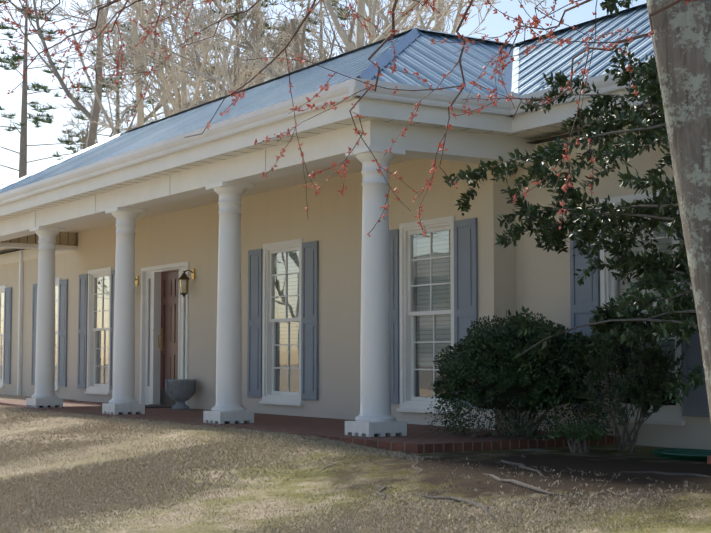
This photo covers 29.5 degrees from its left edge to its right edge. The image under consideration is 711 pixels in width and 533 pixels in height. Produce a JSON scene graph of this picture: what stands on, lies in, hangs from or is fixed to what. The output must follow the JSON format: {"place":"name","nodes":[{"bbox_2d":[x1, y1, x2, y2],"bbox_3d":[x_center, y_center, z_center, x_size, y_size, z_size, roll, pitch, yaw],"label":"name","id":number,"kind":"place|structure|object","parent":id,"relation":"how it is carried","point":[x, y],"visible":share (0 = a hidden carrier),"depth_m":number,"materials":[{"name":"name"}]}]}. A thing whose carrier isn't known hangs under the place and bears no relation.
{"place":"outdoors","nodes":[
{"label":"outdoors","id":0,"kind":"place"},
{"bbox_2d":[0,0,646,185],"label":"sky","id":1,"kind":"structure","parent":0,"point":[496,25],"materials":[{"name":"white"}]},
{"bbox_2d":[0,394,710,532],"bbox_3d":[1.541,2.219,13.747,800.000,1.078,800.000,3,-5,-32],"label":"lawn","id":2,"kind":"structure","parent":0,"point":[610,460],"depth_m":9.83,"materials":[{"name":"brown plant"}]},
{"bbox_2d":[0,0,98,186],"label":"pine","id":3,"kind":"object","parent":2,"relation":"on","point":[23,162],"visible":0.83,"depth_m":100.15,"materials":[{"name":"green plant"}]},
{"bbox_2d":[0,0,224,147],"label":"tree","id":4,"kind":"object","parent":2,"relation":"on","point":[93,126],"visible":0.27,"depth_m":54.13,"materials":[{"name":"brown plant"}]},
{"bbox_2d":[56,21,168,148],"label":"tree","id":5,"kind":"object","parent":2,"relation":"on","point":[103,91],"visible":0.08,"depth_m":102.50,"materials":[{"name":"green plant"}]},
{"bbox_2d":[62,81,174,150],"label":"tree","id":6,"kind":"object","parent":2,"relation":"on","point":[128,115],"visible":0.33,"depth_m":80.91,"materials":[{"name":"beige plant"}]},
{"bbox_2d":[40,0,250,137],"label":"tree","id":7,"kind":"object","parent":2,"relation":"on","point":[140,113],"visible":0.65,"depth_m":50.11,"materials":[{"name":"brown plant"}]},
{"bbox_2d":[108,73,208,124],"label":"tree","id":8,"kind":"object","parent":2,"relation":"on","point":[146,106],"depth_m":92.22,"materials":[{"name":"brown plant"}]},
{"bbox_2d":[80,0,262,133],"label":"tree","id":9,"kind":"object","parent":2,"relation":"on","point":[169,62],"visible":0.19,"depth_m":54.31,"materials":[{"name":"beige plant"}]},
{"bbox_2d":[59,0,298,116],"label":"tree","id":10,"kind":"object","parent":2,"relation":"on","point":[166,90],"visible":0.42,"depth_m":49.60,"materials":[{"name":"beige plant"}]},
{"bbox_2d":[88,0,292,106],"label":"tree","id":11,"kind":"object","parent":2,"relation":"on","point":[253,33],"visible":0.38,"depth_m":53.21,"materials":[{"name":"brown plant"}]},
{"bbox_2d":[187,0,274,78],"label":"tree","id":12,"kind":"object","parent":2,"relation":"on","point":[237,48],"visible":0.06,"depth_m":99.16,"materials":[{"name":"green plant"}]},
{"bbox_2d":[189,0,312,104],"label":"tree","id":13,"kind":"object","parent":2,"relation":"on","point":[266,24],"visible":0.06,"depth_m":91.31,"materials":[{"name":"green plant"}]},
{"bbox_2d":[186,0,325,105],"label":"tree","id":14,"kind":"object","parent":2,"relation":"on","point":[260,15],"visible":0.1,"depth_m":58.43,"materials":[{"name":"beige plant"}]},
{"bbox_2d":[171,16,345,111],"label":"tree","id":15,"kind":"object","parent":2,"relation":"on","point":[283,29],"visible":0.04,"depth_m":53.60,"materials":[{"name":"beige plant"}]},
{"bbox_2d":[114,0,429,107],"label":"tree","id":16,"kind":"object","parent":2,"relation":"on","point":[293,29],"visible":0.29,"depth_m":50.45,"materials":[{"name":"beige plant"}]},
{"bbox_2d":[40,0,538,112],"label":"tree","id":17,"kind":"object","parent":2,"relation":"on","point":[360,30],"visible":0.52,"depth_m":37.60,"materials":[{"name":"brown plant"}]},
{"bbox_2d":[263,18,333,72],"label":"tree","id":18,"kind":"object","parent":2,"relation":"on","point":[291,46],"depth_m":88.29,"materials":[{"name":"brown plant"}]},
{"bbox_2d":[0,399,620,453],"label":"porch floor","id":19,"kind":"structure","parent":2,"relation":"on","point":[418,439],"depth_m":13.62,"materials":[{"name":"brick"}]},
{"bbox_2d":[26,226,64,407],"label":"column","id":20,"kind":"structure","parent":19,"relation":"on","point":[44,395],"depth_m":20.64,"materials":[{"name":"grey paint"}]},
{"bbox_2d":[102,207,146,414],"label":"column","id":21,"kind":"structure","parent":19,"relation":"on","point":[123,400],"depth_m":18.06,"materials":[{"name":"grey paint"}]},
{"bbox_2d":[145,405,171,407],"bbox_3d":[-3.246,2.141,20.637,0.560,0.012,1.010,3,-5,-32],"label":"doormat","id":22,"kind":"object","parent":19,"relation":"on","point":[149,406],"visible":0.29,"depth_m":20.53,"materials":[{"name":"grey"}]},
{"bbox_2d":[165,379,195,409],"bbox_3d":[-2.552,1.865,19.715,0.439,0.435,0.439,-1,-4,8],"label":"urn planter","id":23,"kind":"object","parent":19,"relation":"on","point":[180,392],"visible":1,"depth_m":19.58,"materials":[{"name":"stone"}]},
{"bbox_2d":[203,181,254,423],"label":"column","id":24,"kind":"structure","parent":19,"relation":"on","point":[228,408],"depth_m":15.48,"materials":[{"name":"grey paint"}]},
{"bbox_2d":[345,146,406,436],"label":"column","id":25,"kind":"structure","parent":19,"relation":"on","point":[375,417],"depth_m":12.90,"materials":[{"name":"grey paint"}]},
{"bbox_2d":[270,0,350,62],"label":"tree","id":26,"kind":"object","parent":2,"relation":"on","point":[337,13],"visible":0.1,"depth_m":87.13,"materials":[{"name":"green plant"}]},
{"bbox_2d":[0,116,710,449],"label":"house walls","id":27,"kind":"structure","parent":2,"relation":"on","point":[525,272],"depth_m":16.65,"materials":[{"name":"beige paint"}]},
{"bbox_2d":[17,250,23,395],"bbox_3d":[-6.997,1.021,27.287,0.535,3.160,0.080,3,-5,-32],"label":"downspout","id":28,"kind":"object","parent":27,"relation":"attached to","point":[20,327],"visible":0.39,"depth_m":27.38,"materials":[{"name":"white metal"}]},
{"bbox_2d":[135,276,138,285],"bbox_3d":[-3.623,0.364,21.761,0.234,0.428,0.176,3,-5,-32],"label":"wall lantern","id":29,"kind":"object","parent":27,"relation":"attached to","point":[136,280],"depth_m":21.81,"materials":[{"name":"gold metal"}]},
{"bbox_2d":[139,261,188,406],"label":"house door","id":30,"kind":"structure","parent":27,"relation":"in","point":[164,315],"depth_m":21.26,"materials":[{"name":"white wood"}]},
{"bbox_2d":[178,269,194,296],"bbox_3d":[-2.503,0.243,20.012,0.234,0.428,0.176,3,-5,-32],"label":"wall lantern","id":31,"kind":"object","parent":27,"relation":"attached to","point":[183,288],"depth_m":19.98,"materials":[{"name":"gold metal"}]},
{"bbox_2d":[0,121,535,250],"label":"porch beam","id":32,"kind":"structure","parent":27,"relation":"attached to","point":[183,190],"depth_m":15.42,"materials":[{"name":"grey paint"}]},
{"bbox_2d":[0,3,654,192],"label":"metal roof","id":33,"kind":"object","parent":27,"relation":"on","point":[416,50],"visible":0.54,"depth_m":14.90,"materials":[{"name":"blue metal"}]},
{"bbox_2d":[0,90,661,264],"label":"soffit","id":34,"kind":"structure","parent":27,"relation":"attached to","point":[538,125],"depth_m":13.63,"materials":[{"name":"white paint"}]},
{"bbox_2d":[0,63,648,205],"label":"eave gutters","id":35,"kind":"object","parent":34,"relation":"attached to","point":[268,115],"visible":0.62,"depth_m":13.48,"materials":[{"name":"white metal"}]},
{"bbox_2d":[0,191,684,424],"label":"house windows","id":36,"kind":"structure","parent":27,"relation":"in","point":[426,292],"depth_m":15.42,"materials":[{"name":"white glass"}]},
{"bbox_2d":[3,206,709,416],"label":"shutters","id":37,"kind":"object","parent":27,"relation":"attached to","point":[584,299],"visible":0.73,"depth_m":16.98,"materials":[{"name":"grey wood"}]},
{"bbox_2d":[0,0,710,419],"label":"tree","id":38,"kind":"object","parent":2,"relation":"on","point":[680,34],"visible":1,"depth_m":6.57,"materials":[{"name":"red plant"}]},
{"bbox_2d":[251,0,499,85],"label":"tree","id":39,"kind":"object","parent":2,"relation":"on","point":[404,30],"visible":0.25,"depth_m":54.96,"materials":[{"name":"beige plant"}]},
{"bbox_2d":[282,0,474,62],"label":"tree","id":40,"kind":"object","parent":2,"relation":"on","point":[461,5],"visible":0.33,"depth_m":50.46,"materials":[{"name":"beige plant"}]},
{"bbox_2d":[364,0,452,43],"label":"tree","id":41,"kind":"object","parent":2,"relation":"on","point":[372,39],"visible":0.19,"depth_m":41.18,"materials":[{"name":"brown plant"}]},
{"bbox_2d":[347,0,554,50],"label":"tree","id":42,"kind":"object","parent":2,"relation":"on","point":[442,18],"visible":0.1,"depth_m":43.33,"materials":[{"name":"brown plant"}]},
{"bbox_2d":[318,427,710,515],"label":"tree roots","id":43,"kind":"object","parent":2,"relation":"on","point":[522,485],"visible":0.54,"depth_m":9.37,"materials":[{"name":"wood"}]},
{"bbox_2d":[425,312,616,439],"bbox_3d":[1.524,1.078,12.805,1.507,1.278,2.089,3,-5,-32],"label":"boxwood shrub","id":44,"kind":"object","parent":2,"relation":"on","point":[481,370],"visible":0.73,"depth_m":12.40,"materials":[{"name":"green plant"}]},
{"bbox_2d":[443,0,705,406],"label":"holly tree","id":45,"kind":"object","parent":2,"relation":"on","point":[679,309],"visible":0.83,"depth_m":11.10,"materials":[{"name":"green plant"}]},
{"bbox_2d":[542,398,607,452],"bbox_3d":[1.902,1.392,11.659,0.484,0.507,0.620,3,-5,-32],"label":"small shrub","id":46,"kind":"object","parent":2,"relation":"on","point":[574,431],"visible":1,"depth_m":11.59,"materials":[{"name":"green plant"}]},
{"bbox_2d":[557,322,696,451],"bbox_3d":[2.362,1.052,11.578,1.136,1.162,1.032,-1,-4,16],"label":"sparse shrub","id":47,"kind":"object","parent":2,"relation":"on","point":[650,359],"visible":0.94,"depth_m":11.49,"materials":[{"name":"green plant"}]},
{"bbox_2d":[652,448,710,460],"bbox_3d":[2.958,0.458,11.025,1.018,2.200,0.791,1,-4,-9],"label":"garden hose","id":48,"kind":"object","parent":2,"relation":"on","point":[685,454],"visible":0.92,"depth_m":10.90,"materials":[{"name":"green"}]},
{"bbox_2d":[707,455,710,463],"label":"loose brick","id":49,"kind":"object","parent":2,"relation":"on","point":[709,459],"visible":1,"depth_m":10.40,"materials":[{"name":"red brick"}]}
]}

